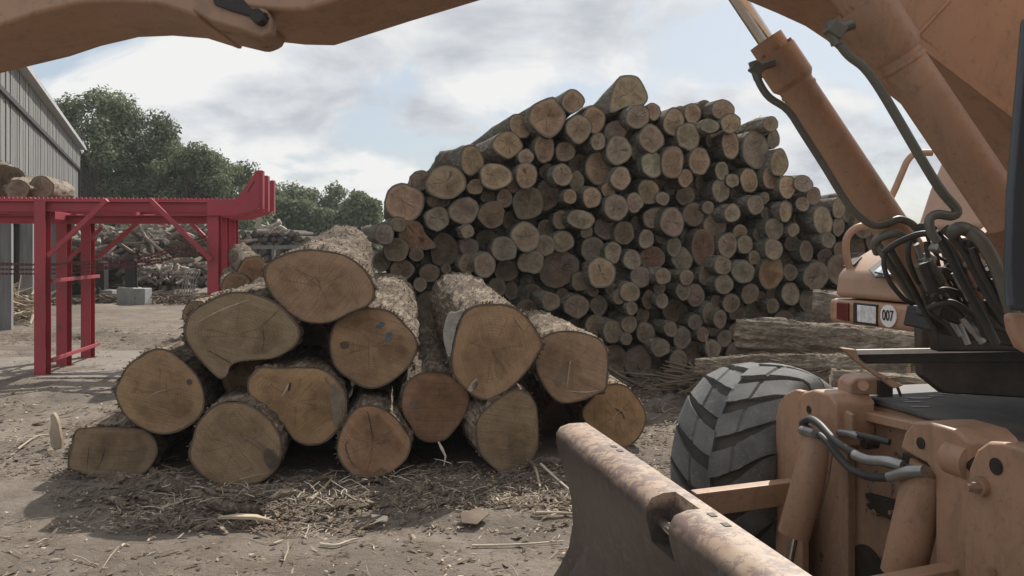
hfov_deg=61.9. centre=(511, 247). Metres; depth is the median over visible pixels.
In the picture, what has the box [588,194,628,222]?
log
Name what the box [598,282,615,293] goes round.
log
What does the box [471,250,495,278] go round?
log
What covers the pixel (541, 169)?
log
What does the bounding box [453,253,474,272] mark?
log
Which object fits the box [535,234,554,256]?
log
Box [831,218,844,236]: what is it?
log
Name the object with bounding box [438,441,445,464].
bark shred
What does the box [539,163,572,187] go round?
log
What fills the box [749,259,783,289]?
log
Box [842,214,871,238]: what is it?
log
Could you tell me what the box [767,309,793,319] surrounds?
log
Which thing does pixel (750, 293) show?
log
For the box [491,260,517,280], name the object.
log
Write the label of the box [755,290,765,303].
log
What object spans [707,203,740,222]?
log
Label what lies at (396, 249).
log
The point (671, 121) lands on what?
log
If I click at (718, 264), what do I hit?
log
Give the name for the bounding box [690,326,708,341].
log
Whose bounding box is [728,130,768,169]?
log
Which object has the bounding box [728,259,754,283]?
log
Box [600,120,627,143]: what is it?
log
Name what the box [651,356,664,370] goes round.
log
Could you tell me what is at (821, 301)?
log
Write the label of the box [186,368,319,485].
log
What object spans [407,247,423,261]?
log
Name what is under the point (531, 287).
log
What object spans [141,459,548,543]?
tangled twigs
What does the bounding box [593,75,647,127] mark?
log
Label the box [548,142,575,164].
log
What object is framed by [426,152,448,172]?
log
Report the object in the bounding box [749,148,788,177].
log
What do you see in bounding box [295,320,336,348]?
log
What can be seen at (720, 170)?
log
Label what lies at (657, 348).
log
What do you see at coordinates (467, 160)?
log
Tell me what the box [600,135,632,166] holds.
log
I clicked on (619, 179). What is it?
log
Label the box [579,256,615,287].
log
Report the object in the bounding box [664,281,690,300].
log
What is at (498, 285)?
log
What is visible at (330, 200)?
leafy tree
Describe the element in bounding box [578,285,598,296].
log
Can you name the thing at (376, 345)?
log
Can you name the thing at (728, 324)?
log
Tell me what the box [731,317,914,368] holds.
log
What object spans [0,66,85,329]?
barn
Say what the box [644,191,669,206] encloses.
log
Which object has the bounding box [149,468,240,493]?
broken branch
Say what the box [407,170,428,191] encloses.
log
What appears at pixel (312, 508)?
wood chips
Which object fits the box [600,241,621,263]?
log
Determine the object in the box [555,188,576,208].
log
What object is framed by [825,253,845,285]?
log
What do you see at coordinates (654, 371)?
log
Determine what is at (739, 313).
log
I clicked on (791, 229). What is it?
log
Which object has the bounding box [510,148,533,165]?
log
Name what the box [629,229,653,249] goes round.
log
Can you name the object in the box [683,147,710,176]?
log
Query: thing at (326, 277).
log
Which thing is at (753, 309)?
log
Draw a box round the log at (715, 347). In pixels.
[697,338,721,356]
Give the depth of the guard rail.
23.98 m
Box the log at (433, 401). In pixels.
[396,320,471,442]
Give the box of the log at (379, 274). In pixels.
[374,272,397,277]
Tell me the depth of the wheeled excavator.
2.64 m
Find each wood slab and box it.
[49,412,63,448]
[218,513,275,523]
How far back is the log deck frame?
11.71 m
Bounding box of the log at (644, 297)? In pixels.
[635,288,656,309]
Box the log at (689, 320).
[675,311,702,329]
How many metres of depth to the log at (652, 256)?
11.19 m
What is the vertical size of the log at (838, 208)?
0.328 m
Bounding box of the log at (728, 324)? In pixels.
[723,320,735,340]
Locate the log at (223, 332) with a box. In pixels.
[179,276,304,378]
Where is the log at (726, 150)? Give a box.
[705,132,738,162]
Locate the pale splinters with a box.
[5,289,670,572]
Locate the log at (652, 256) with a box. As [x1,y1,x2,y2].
[637,246,664,267]
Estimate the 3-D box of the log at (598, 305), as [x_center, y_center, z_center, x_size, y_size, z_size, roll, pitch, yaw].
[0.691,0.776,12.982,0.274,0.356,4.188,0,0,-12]
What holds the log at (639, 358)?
on the ground
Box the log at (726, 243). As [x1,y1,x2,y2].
[714,232,736,258]
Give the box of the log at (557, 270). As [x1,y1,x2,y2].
[536,249,579,287]
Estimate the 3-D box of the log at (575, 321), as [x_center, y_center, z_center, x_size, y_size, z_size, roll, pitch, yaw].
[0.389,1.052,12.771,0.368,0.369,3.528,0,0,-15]
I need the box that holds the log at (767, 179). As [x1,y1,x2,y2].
[740,165,776,191]
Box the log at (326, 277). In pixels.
[260,224,377,325]
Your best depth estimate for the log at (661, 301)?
10.93 m
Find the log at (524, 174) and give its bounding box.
[511,162,537,188]
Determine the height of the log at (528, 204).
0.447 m
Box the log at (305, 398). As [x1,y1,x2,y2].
[245,331,353,445]
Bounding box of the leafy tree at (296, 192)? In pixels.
[277,180,320,206]
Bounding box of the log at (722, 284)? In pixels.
[698,274,733,293]
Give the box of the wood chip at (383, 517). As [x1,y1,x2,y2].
[371,514,387,521]
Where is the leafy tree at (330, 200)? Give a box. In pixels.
[302,180,348,209]
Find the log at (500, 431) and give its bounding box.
[423,372,541,471]
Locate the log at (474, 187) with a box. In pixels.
[462,179,482,197]
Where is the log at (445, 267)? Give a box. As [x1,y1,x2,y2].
[439,262,450,275]
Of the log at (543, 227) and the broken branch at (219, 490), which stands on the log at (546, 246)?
the log at (543, 227)
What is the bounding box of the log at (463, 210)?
[445,197,479,224]
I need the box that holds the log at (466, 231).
[450,223,474,238]
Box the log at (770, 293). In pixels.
[759,288,775,298]
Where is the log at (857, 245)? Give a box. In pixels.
[850,238,865,251]
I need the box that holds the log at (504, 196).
[495,188,512,208]
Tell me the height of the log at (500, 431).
0.769 m
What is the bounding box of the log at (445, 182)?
[424,165,466,200]
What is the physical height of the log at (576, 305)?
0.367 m
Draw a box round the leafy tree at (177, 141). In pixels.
[133,129,195,198]
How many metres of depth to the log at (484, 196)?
10.90 m
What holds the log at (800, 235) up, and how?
on the log at (822, 255)
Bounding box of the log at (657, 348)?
[635,336,669,356]
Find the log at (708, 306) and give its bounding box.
[687,301,714,322]
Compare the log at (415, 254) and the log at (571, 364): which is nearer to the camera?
the log at (571, 364)
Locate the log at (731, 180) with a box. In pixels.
[716,174,738,187]
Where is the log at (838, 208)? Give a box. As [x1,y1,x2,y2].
[812,197,845,218]
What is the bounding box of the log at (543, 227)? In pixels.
[535,219,552,234]
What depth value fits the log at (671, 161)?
11.06 m
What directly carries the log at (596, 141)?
on the log at (595, 167)
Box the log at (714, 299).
[704,292,720,308]
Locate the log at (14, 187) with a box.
[2,175,39,198]
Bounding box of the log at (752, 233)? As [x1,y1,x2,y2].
[747,228,760,241]
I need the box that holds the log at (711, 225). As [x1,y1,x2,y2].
[688,213,726,236]
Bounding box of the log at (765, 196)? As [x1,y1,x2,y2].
[746,192,769,204]
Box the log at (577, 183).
[565,170,583,191]
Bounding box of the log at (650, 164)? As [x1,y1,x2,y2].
[625,152,661,180]
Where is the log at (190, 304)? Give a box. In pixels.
[180,288,232,321]
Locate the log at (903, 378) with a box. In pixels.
[825,368,926,387]
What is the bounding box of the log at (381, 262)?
[372,247,390,271]
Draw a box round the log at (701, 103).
[685,100,714,120]
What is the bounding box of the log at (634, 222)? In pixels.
[628,216,644,230]
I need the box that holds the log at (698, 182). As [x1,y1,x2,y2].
[693,176,703,189]
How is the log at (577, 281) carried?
on the log at (576, 305)
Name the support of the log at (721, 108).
on the log at (706, 126)
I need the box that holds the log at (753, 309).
[744,302,764,316]
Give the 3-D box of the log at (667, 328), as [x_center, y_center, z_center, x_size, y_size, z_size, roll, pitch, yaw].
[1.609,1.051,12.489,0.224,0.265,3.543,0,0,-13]
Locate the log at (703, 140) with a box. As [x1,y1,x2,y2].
[698,133,721,148]
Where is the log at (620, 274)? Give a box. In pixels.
[614,263,627,279]
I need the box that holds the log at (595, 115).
[566,105,605,134]
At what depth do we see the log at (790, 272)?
11.41 m
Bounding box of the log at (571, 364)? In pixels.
[523,309,609,403]
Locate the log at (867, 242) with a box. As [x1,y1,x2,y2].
[864,234,873,251]
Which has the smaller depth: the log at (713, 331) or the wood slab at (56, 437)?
the wood slab at (56, 437)
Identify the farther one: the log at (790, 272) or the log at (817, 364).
the log at (790, 272)
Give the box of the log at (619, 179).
[601,166,630,192]
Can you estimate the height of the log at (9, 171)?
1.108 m
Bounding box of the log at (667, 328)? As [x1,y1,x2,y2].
[647,318,676,336]
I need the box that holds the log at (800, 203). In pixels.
[786,196,809,211]
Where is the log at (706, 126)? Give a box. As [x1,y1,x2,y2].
[694,118,719,138]
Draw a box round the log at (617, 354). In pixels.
[604,342,626,367]
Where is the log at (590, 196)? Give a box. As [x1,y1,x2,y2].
[572,186,601,209]
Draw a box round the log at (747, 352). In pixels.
[739,350,769,354]
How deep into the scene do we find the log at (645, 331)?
10.95 m
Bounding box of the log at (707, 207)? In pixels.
[696,201,713,214]
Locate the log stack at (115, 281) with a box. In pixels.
[72,244,124,293]
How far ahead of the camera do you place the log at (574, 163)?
11.29 m
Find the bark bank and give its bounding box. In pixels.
[51,281,206,304]
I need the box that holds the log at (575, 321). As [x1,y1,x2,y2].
[563,317,581,328]
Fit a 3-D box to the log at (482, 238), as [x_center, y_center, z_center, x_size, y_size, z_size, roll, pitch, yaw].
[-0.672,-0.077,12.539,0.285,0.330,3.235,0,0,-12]
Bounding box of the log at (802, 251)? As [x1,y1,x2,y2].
[784,240,812,261]
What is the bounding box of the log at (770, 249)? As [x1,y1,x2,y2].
[748,238,782,260]
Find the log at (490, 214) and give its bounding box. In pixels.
[472,201,504,229]
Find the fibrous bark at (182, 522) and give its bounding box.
[42,447,571,536]
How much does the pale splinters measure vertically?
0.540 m
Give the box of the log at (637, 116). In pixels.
[610,105,649,131]
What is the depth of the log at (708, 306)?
11.04 m
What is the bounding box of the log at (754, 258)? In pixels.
[736,250,760,264]
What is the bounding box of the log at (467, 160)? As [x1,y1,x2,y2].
[435,144,483,177]
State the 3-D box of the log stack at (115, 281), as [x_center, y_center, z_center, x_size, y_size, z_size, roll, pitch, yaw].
[-16.302,0.767,32.208,3.400,1.959,3.019,0,0,0]
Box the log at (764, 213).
[745,207,768,219]
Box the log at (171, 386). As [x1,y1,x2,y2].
[109,335,225,434]
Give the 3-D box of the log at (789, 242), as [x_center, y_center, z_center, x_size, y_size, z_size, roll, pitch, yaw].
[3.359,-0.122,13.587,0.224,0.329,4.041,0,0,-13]
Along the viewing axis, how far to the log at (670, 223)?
11.08 m
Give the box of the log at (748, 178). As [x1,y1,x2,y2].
[729,168,757,192]
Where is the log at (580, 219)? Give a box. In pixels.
[552,209,594,231]
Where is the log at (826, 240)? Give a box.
[803,231,835,248]
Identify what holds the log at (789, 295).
on the log at (784, 313)
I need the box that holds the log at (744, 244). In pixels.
[735,235,752,253]
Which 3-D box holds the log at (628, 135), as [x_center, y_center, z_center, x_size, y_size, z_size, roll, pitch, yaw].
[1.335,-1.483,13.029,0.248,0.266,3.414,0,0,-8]
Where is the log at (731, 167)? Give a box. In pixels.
[725,161,736,170]
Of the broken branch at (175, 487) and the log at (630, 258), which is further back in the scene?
the log at (630, 258)
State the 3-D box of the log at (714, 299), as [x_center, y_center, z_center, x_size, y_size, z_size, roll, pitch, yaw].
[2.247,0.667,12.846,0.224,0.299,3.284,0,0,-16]
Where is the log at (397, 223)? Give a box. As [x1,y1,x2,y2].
[375,216,405,233]
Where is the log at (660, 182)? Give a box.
[651,172,666,185]
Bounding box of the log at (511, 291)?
[501,281,517,299]
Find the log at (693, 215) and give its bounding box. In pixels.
[679,202,704,228]
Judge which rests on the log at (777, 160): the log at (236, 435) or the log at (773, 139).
the log at (773, 139)
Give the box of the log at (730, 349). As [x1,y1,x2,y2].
[719,341,741,355]
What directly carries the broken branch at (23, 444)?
on the ground
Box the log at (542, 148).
[523,135,553,166]
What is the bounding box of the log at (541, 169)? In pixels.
[537,163,552,177]
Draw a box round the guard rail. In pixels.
[247,245,300,259]
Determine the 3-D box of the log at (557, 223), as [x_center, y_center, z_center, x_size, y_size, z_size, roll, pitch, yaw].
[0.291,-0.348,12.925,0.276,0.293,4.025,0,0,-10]
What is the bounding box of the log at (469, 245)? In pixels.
[457,238,478,254]
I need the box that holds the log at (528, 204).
[507,186,543,219]
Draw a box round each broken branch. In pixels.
[16,434,48,449]
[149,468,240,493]
[156,475,264,515]
[309,477,332,501]
[319,538,358,546]
[472,540,562,546]
[531,464,540,487]
[536,511,571,515]
[540,455,562,468]
[540,463,568,489]
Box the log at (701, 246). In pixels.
[682,229,714,265]
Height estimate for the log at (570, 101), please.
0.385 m
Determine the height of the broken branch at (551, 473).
0.064 m
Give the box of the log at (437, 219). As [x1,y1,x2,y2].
[421,206,449,231]
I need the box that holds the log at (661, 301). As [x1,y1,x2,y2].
[649,291,668,308]
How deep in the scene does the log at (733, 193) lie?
11.62 m
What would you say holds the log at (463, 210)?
on the log at (466, 231)
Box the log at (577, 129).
[556,114,591,146]
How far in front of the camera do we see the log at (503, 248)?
10.51 m
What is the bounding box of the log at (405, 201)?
[383,183,424,221]
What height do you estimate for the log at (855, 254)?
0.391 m
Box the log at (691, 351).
[683,340,700,362]
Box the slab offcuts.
[13,275,55,324]
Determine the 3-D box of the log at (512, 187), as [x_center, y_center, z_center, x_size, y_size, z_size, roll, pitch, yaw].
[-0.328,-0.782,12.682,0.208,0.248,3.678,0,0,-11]
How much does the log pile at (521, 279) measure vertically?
3.460 m
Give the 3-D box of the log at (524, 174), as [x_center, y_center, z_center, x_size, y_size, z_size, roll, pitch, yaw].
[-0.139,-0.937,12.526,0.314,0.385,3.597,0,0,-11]
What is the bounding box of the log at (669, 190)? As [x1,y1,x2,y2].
[661,182,677,195]
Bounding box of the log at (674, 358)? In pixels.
[660,346,687,370]
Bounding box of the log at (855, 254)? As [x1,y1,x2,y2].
[850,252,865,258]
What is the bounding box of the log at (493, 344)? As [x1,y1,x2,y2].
[429,271,546,401]
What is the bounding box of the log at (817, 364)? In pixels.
[694,347,914,383]
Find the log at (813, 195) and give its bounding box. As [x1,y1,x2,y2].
[793,187,820,205]
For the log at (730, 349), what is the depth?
11.45 m
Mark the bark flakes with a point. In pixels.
(286, 517)
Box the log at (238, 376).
[221,359,292,392]
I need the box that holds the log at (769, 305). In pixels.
[756,297,778,313]
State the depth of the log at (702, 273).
11.27 m
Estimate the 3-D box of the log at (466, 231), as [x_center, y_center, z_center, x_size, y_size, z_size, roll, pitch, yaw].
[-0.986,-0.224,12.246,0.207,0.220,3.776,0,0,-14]
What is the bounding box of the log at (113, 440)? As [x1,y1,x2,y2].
[62,408,199,477]
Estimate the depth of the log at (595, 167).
11.12 m
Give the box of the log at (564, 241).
[549,230,574,252]
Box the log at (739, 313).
[726,307,745,319]
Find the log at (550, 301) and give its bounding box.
[530,290,560,310]
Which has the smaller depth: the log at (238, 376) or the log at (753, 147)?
the log at (238, 376)
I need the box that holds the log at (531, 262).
[512,248,543,273]
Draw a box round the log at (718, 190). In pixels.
[699,179,729,203]
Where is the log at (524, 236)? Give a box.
[504,221,539,252]
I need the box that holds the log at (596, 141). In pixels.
[578,132,604,155]
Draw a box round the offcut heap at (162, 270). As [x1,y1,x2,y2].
[95,245,195,285]
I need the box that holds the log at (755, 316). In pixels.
[750,315,764,318]
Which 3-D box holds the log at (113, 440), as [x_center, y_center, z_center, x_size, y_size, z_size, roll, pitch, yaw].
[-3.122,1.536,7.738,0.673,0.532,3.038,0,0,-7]
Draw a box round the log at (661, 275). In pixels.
[648,267,670,284]
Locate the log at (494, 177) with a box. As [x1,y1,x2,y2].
[473,163,512,193]
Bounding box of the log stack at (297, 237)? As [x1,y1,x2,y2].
[157,229,313,279]
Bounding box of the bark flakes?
[0,289,683,575]
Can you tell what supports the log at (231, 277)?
on the log
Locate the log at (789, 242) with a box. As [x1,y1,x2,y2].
[778,236,798,250]
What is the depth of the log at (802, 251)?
11.49 m
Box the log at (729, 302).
[711,293,740,312]
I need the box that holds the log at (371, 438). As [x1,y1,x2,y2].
[334,379,414,478]
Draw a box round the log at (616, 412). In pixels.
[564,374,647,446]
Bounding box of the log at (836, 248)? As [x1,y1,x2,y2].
[830,241,841,253]
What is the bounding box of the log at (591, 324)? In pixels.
[579,312,604,333]
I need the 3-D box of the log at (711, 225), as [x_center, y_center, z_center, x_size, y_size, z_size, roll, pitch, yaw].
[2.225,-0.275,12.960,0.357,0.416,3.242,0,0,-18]
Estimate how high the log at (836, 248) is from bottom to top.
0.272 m
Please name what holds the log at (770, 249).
on the log at (768, 275)
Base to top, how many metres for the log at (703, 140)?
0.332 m
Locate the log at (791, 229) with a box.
[780,222,799,237]
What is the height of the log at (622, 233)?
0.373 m
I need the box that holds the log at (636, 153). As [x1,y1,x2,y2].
[623,144,644,163]
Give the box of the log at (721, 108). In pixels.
[686,99,734,120]
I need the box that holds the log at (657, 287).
[645,280,665,293]
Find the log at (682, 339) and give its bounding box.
[658,324,691,349]
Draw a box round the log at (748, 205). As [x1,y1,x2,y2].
[723,195,763,216]
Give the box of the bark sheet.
[460,508,488,524]
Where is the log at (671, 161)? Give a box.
[641,146,683,180]
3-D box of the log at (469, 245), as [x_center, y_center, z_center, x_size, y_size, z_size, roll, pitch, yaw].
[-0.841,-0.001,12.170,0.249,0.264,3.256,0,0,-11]
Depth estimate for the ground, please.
5.43 m
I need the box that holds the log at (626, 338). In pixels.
[616,332,631,344]
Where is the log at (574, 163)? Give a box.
[565,154,586,172]
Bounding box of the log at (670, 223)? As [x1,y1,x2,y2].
[649,207,683,236]
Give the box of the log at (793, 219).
[789,212,795,222]
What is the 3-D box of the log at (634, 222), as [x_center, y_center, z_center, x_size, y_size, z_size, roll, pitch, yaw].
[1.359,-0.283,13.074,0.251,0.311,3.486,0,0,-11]
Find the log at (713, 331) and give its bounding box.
[703,321,720,335]
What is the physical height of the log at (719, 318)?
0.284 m
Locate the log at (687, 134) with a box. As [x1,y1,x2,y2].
[661,122,699,152]
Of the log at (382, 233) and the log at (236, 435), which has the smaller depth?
the log at (236, 435)
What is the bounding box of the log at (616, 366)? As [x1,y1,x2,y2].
[609,362,625,380]
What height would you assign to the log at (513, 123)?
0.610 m
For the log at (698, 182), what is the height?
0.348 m
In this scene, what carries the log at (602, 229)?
on the log at (590, 248)
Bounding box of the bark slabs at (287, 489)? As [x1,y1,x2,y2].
[30,329,683,536]
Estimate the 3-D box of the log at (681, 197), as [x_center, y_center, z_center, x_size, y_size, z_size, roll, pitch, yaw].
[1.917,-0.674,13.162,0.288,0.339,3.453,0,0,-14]
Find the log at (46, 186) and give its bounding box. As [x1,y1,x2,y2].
[29,175,74,198]
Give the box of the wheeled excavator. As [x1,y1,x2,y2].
[0,0,1023,575]
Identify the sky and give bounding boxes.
[30,0,940,223]
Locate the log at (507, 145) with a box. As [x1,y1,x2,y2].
[475,131,522,164]
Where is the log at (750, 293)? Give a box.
[729,282,758,303]
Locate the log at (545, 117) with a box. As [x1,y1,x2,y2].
[518,97,565,140]
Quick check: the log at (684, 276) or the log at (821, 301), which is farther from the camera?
the log at (684, 276)
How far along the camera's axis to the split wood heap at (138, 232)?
31.43 m
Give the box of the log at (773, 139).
[764,130,779,149]
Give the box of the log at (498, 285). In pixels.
[484,277,505,295]
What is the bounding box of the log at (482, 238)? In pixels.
[473,230,496,249]
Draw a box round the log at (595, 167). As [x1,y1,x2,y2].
[580,151,610,186]
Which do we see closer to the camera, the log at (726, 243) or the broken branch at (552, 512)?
the broken branch at (552, 512)
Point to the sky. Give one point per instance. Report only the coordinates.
(369, 112)
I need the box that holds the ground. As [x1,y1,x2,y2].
[0,270,915,575]
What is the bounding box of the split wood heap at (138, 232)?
[72,217,288,256]
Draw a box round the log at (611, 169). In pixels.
[606,167,617,190]
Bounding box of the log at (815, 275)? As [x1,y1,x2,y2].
[785,261,828,290]
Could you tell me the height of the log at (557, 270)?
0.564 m
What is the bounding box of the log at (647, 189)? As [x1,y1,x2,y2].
[626,179,658,204]
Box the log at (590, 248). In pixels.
[575,236,604,260]
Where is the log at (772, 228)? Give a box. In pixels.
[741,218,783,239]
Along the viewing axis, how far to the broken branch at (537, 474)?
6.09 m
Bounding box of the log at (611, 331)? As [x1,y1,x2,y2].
[592,316,623,343]
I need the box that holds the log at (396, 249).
[382,237,408,261]
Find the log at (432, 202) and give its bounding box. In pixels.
[424,195,450,209]
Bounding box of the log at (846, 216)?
[821,193,854,222]
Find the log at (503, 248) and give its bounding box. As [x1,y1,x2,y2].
[485,236,517,260]
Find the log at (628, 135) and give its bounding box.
[625,127,638,138]
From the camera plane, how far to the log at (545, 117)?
10.82 m
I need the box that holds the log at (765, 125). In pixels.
[735,116,777,135]
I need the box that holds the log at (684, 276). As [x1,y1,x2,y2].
[667,268,693,285]
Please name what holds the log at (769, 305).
on the log at (753, 309)
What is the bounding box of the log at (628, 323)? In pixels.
[612,313,637,332]
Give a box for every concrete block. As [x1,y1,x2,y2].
[95,264,116,302]
[117,256,151,304]
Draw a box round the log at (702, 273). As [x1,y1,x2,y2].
[690,265,715,285]
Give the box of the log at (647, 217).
[636,206,663,228]
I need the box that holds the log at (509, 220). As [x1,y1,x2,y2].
[501,211,520,229]
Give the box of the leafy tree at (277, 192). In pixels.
[237,177,287,198]
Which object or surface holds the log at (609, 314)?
on the log pile at (521, 279)
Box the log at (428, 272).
[416,263,439,281]
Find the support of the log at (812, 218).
on the log at (826, 240)
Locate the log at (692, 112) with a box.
[682,103,700,122]
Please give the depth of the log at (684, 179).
11.17 m
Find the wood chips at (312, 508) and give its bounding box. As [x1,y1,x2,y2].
[1,289,687,575]
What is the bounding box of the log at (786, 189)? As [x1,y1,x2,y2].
[759,175,795,200]
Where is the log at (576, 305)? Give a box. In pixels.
[558,292,589,318]
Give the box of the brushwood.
[608,334,709,398]
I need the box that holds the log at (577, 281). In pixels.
[564,271,590,290]
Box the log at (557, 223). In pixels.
[546,210,568,230]
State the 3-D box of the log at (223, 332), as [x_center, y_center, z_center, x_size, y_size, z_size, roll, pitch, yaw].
[-2.204,0.608,7.919,0.891,0.720,3.446,0,0,-7]
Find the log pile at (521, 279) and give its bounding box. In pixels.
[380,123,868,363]
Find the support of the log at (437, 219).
on the log at (445, 250)
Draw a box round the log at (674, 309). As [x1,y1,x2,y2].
[658,299,687,321]
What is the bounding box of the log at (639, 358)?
[619,342,651,378]
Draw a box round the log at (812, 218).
[793,205,832,235]
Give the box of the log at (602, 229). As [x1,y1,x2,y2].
[592,216,614,239]
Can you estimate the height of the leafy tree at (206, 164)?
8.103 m
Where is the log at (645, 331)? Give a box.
[630,320,655,343]
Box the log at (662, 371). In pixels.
[660,367,680,377]
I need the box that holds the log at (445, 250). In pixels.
[430,232,458,265]
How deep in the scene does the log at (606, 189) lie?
10.99 m
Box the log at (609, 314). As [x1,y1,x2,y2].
[604,309,617,318]
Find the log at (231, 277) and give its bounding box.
[219,266,251,290]
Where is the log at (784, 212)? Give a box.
[760,201,791,222]
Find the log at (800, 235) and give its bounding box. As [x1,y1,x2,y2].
[796,228,815,239]
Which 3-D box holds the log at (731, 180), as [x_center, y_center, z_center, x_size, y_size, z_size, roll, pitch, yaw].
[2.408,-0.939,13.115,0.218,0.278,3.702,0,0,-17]
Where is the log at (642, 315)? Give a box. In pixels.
[633,307,649,321]
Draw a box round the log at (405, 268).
[373,249,414,279]
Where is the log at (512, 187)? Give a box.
[505,177,519,193]
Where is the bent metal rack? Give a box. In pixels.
[181,273,199,300]
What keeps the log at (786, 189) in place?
on the log at (789, 202)
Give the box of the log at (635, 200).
[622,192,643,214]
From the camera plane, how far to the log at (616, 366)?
10.77 m
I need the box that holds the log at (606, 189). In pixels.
[595,182,615,197]
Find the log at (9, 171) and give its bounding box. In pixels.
[0,160,26,197]
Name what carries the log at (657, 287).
on the log pile at (521, 279)
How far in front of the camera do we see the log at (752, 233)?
11.49 m
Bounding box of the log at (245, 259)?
[228,242,265,282]
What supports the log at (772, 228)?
on the log at (770, 249)
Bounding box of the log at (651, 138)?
[628,123,664,153]
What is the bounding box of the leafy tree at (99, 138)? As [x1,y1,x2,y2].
[54,84,151,229]
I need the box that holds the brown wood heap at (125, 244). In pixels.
[72,224,257,285]
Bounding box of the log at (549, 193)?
[533,180,558,211]
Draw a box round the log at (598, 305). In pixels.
[585,295,607,315]
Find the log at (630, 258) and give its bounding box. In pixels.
[617,248,641,269]
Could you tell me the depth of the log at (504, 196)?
10.86 m
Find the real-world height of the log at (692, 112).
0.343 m
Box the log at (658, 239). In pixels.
[654,229,667,243]
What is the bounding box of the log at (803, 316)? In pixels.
[792,311,811,321]
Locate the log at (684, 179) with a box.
[667,169,692,189]
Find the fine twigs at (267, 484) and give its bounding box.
[0,380,690,575]
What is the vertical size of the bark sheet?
0.050 m
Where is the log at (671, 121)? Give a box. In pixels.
[652,107,684,138]
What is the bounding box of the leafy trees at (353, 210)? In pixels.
[108,189,383,272]
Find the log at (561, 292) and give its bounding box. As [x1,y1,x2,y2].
[554,287,567,298]
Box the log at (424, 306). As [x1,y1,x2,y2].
[416,289,434,321]
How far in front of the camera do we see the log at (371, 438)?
6.26 m
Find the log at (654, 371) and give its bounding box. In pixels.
[624,368,663,379]
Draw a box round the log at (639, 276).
[626,266,649,287]
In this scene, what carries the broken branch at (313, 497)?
on the ground
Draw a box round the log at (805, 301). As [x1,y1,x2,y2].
[792,289,812,311]
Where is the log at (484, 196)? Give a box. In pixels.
[478,188,495,203]
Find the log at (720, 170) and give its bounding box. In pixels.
[701,161,728,182]
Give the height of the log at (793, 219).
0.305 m
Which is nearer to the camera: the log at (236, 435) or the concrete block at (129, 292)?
the log at (236, 435)
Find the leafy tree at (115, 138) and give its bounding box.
[80,103,146,230]
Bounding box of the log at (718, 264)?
[700,255,731,274]
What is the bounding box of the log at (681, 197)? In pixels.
[669,186,695,205]
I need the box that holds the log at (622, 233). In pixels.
[606,221,634,244]
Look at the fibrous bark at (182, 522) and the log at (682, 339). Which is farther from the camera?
the log at (682, 339)
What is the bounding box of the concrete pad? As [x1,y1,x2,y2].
[0,350,143,378]
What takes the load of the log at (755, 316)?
on the log
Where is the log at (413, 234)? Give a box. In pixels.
[396,220,436,250]
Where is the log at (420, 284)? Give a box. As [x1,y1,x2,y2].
[412,276,426,291]
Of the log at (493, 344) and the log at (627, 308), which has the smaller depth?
the log at (493, 344)
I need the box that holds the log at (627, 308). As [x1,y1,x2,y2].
[611,301,637,315]
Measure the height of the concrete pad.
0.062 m
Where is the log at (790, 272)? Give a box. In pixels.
[782,263,797,280]
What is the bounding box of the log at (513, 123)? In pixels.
[471,114,530,144]
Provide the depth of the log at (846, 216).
11.79 m
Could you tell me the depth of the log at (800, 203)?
11.49 m
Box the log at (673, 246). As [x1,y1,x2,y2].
[652,238,681,257]
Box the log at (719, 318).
[702,307,726,328]
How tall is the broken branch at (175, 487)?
0.111 m
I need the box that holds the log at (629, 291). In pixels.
[613,280,639,301]
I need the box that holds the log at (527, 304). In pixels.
[514,298,537,311]
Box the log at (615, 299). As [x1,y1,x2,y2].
[600,289,624,304]
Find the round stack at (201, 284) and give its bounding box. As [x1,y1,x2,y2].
[120,257,206,290]
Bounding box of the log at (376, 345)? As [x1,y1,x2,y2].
[325,273,419,389]
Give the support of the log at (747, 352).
on the ground
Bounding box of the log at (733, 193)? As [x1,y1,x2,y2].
[725,187,745,200]
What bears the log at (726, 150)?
on the log at (697, 161)
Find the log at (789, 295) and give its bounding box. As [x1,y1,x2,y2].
[775,282,799,305]
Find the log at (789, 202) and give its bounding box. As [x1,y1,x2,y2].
[768,199,792,218]
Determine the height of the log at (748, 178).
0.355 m
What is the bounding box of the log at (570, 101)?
[555,89,584,118]
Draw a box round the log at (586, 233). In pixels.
[570,227,592,238]
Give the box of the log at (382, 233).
[361,222,393,244]
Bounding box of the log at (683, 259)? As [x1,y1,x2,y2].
[663,246,692,268]
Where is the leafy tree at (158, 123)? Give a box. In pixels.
[81,108,201,247]
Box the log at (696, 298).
[675,283,704,306]
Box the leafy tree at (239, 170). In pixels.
[203,159,278,230]
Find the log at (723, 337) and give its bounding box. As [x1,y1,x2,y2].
[707,328,731,346]
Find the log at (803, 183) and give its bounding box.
[778,175,813,193]
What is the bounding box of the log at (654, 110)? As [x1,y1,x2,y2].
[645,103,660,123]
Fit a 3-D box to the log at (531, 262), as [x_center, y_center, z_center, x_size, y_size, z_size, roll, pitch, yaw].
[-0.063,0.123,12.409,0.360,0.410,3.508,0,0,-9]
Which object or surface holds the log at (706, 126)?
on the log at (726, 150)
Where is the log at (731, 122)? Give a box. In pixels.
[712,113,740,136]
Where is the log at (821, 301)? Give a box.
[808,289,878,327]
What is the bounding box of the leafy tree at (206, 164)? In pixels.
[133,138,240,234]
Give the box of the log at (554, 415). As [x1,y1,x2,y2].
[517,370,576,429]
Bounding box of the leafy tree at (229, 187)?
[205,154,243,229]
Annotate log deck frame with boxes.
[0,170,274,374]
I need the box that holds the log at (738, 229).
[725,224,747,238]
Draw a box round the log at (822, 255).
[812,248,831,264]
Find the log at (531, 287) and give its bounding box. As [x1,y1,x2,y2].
[522,283,542,300]

